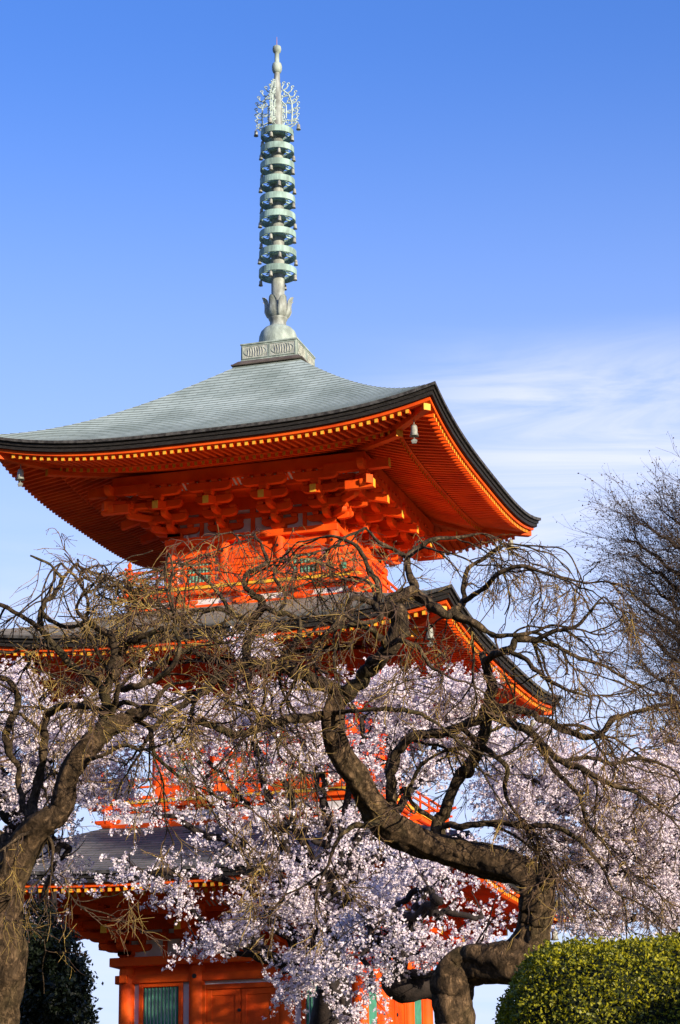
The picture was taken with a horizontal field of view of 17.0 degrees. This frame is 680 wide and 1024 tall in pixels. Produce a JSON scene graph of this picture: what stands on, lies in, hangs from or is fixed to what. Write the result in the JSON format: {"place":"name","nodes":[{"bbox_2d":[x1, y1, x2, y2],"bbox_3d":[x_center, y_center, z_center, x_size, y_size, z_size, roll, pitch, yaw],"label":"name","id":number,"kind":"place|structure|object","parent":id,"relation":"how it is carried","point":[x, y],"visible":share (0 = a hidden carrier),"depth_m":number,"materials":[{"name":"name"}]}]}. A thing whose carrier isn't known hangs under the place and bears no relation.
{"place":"outdoors","nodes":[
{"label":"outdoors","id":0,"kind":"place"},
{"bbox_2d":[0,0,679,1023],"label":"sky","id":1,"kind":"structure","parent":0,"point":[487,197],"materials":[{"name":"blue"}]},
{"bbox_3d":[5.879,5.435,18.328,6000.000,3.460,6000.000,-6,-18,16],"label":"ground","id":2,"kind":"structure","parent":0,"visible":0},
{"bbox_2d":[19,885,103,1023],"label":"evergreen tree","id":3,"kind":"object","parent":2,"relation":"on","point":[65,998],"visible":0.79,"depth_m":23.65,"materials":[{"name":"green plant"}]},
{"bbox_2d":[0,644,222,923],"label":"blossoming cherry","id":4,"kind":"object","parent":2,"relation":"on","point":[9,811],"visible":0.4,"depth_m":32.91,"materials":[{"name":"pink plant"}]},
{"bbox_2d":[0,528,360,1023],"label":"cherry tree","id":5,"kind":"object","parent":2,"relation":"on","point":[22,846],"visible":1,"depth_m":17.84,"materials":[{"name":"brown plant"}]},
{"bbox_2d":[0,45,571,1023],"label":"pagoda","id":6,"kind":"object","parent":2,"relation":"on","point":[276,433],"visible":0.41,"depth_m":50.52,"materials":[{"name":"orange wood"}]},
{"bbox_2d":[16,464,24,486],"bbox_3d":[-7.174,-0.841,50.947,0.200,0.570,0.197,-6,-18,16],"label":"wind bell","id":7,"kind":"object","parent":6,"relation":"hanging from","point":[20,475],"visible":1,"depth_m":50.89,"materials":[{"name":"metal"}]},
{"bbox_2d":[138,982,182,1023],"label":"window","id":8,"kind":"structure","parent":6,"relation":"in","point":[143,987],"depth_m":48.56,"materials":[{"name":"paint"}]},
{"bbox_2d":[172,756,205,787],"bbox_3d":[-3.356,5.765,50.385,0.780,0.680,0.090,-6,-18,16],"label":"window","id":9,"kind":"structure","parent":6,"relation":"in","point":[186,756],"depth_m":50.39,"materials":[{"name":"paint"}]},
{"bbox_2d":[184,558,214,582],"bbox_3d":[-3.210,1.438,51.850,0.750,0.710,0.090,-6,-18,16],"label":"window","id":10,"kind":"structure","parent":6,"relation":"in","point":[204,561],"depth_m":51.85,"materials":[{"name":"paint"}]},
{"bbox_2d":[202,982,278,1023],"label":"door","id":11,"kind":"structure","parent":6,"relation":"in","point":[229,1003],"depth_m":47.99,"materials":[{"name":"paint"}]},
{"bbox_2d":[222,750,273,792],"bbox_3d":[-2.001,6.064,49.832,1.272,1.650,0.120,-6,-18,16],"label":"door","id":12,"kind":"structure","parent":6,"relation":"in","point":[238,759],"depth_m":49.98,"materials":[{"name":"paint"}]},
{"bbox_2d":[229,550,272,578],"bbox_3d":[-2.004,1.718,51.350,1.096,1.650,0.120,-6,-18,16],"label":"door","id":13,"kind":"structure","parent":6,"relation":"in","point":[241,554],"depth_m":51.53,"materials":[{"name":"paint"}]},
{"bbox_2d":[289,548,320,572],"bbox_3d":[-0.792,1.191,51.148,0.750,0.710,0.090,-6,-18,16],"label":"window","id":14,"kind":"structure","parent":6,"relation":"in","point":[314,549],"depth_m":51.16,"materials":[{"name":"paint"}]},
{"bbox_2d":[301,981,317,1023],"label":"window","id":15,"kind":"structure","parent":6,"relation":"in","point":[305,1002],"depth_m":47.58,"materials":[{"name":"paint"}]},
{"bbox_2d":[340,551,349,568],"bbox_3d":[0.070,1.315,51.588,0.090,0.710,0.750,-6,-18,16],"label":"window","id":16,"kind":"structure","parent":6,"relation":"in","point":[341,556],"depth_m":51.68,"materials":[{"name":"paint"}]},
{"bbox_2d":[369,979,379,1023],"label":"window","id":17,"kind":"structure","parent":6,"relation":"in","point":[372,1015],"depth_m":48.18,"materials":[{"name":"paint"}]},
{"bbox_2d":[390,999,408,1023],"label":"door","id":18,"kind":"structure","parent":6,"relation":"in","point":[399,1013],"depth_m":49.84,"materials":[{"name":"paint"}]},
{"bbox_2d":[410,420,418,443],"bbox_3d":[1.580,-1.735,48.404,0.200,0.570,0.197,-6,-18,16],"label":"wind bell","id":19,"kind":"object","parent":6,"relation":"hanging from","point":[414,433],"visible":1,"depth_m":48.35,"materials":[{"name":"metal"}]},
{"bbox_2d":[415,999,423,1023],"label":"window","id":20,"kind":"structure","parent":6,"relation":"in","point":[419,1005],"depth_m":51.61,"materials":[{"name":"paint"}]},
{"bbox_2d":[425,622,434,646],"bbox_3d":[1.847,2.493,46.684,0.200,0.570,0.197,-6,-18,16],"label":"wind bell","id":21,"kind":"object","parent":6,"relation":"hanging from","point":[427,635],"visible":0.6,"depth_m":46.62,"materials":[{"name":"metal"}]},
{"bbox_2d":[508,535,513,554],"bbox_3d":[4.273,0.810,56.781,0.200,0.570,0.197,-6,-18,16],"label":"wind bell","id":22,"kind":"object","parent":6,"relation":"hanging from","point":[510,540],"visible":0.52,"depth_m":56.75,"materials":[{"name":"metal"}]},
{"bbox_2d":[551,924,558,944],"bbox_3d":[5.140,10.121,54.329,0.200,0.570,0.197,-6,-18,16],"label":"wind bell","id":23,"kind":"object","parent":6,"relation":"hanging from","point":[554,937],"visible":0.53,"depth_m":54.26,"materials":[{"name":"metal"}]},
{"bbox_2d":[86,624,525,1023],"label":"blossoming cherry","id":24,"kind":"object","parent":2,"relation":"on","point":[329,1007],"visible":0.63,"depth_m":30.86,"materials":[{"name":"pink plant"}]},
{"bbox_2d":[1,524,679,1023],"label":"cherry tree","id":25,"kind":"object","parent":2,"relation":"on","point":[459,974],"visible":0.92,"depth_m":19.84,"materials":[{"name":"brown plant"}]},
{"bbox_2d":[315,829,517,1022],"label":"blossoming cherry","id":26,"kind":"object","parent":2,"relation":"on","point":[401,982],"visible":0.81,"depth_m":26.87,"materials":[{"name":"pink plant"}]},
{"bbox_2d":[458,713,679,942],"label":"blossoming cherry","id":27,"kind":"object","parent":2,"relation":"on","point":[668,880],"visible":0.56,"depth_m":35.55,"materials":[{"name":"pink plant"}]},
{"bbox_2d":[492,929,679,1023],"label":"clipped hedge","id":28,"kind":"object","parent":2,"relation":"on","point":[636,980],"visible":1,"depth_m":14.29,"materials":[{"name":"green plant"}]},
{"bbox_2d":[556,432,679,754],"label":"leafing tree","id":29,"kind":"object","parent":2,"relation":"on","point":[666,634],"visible":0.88,"depth_m":39.44,"materials":[{"name":"brown plant"}]}
]}

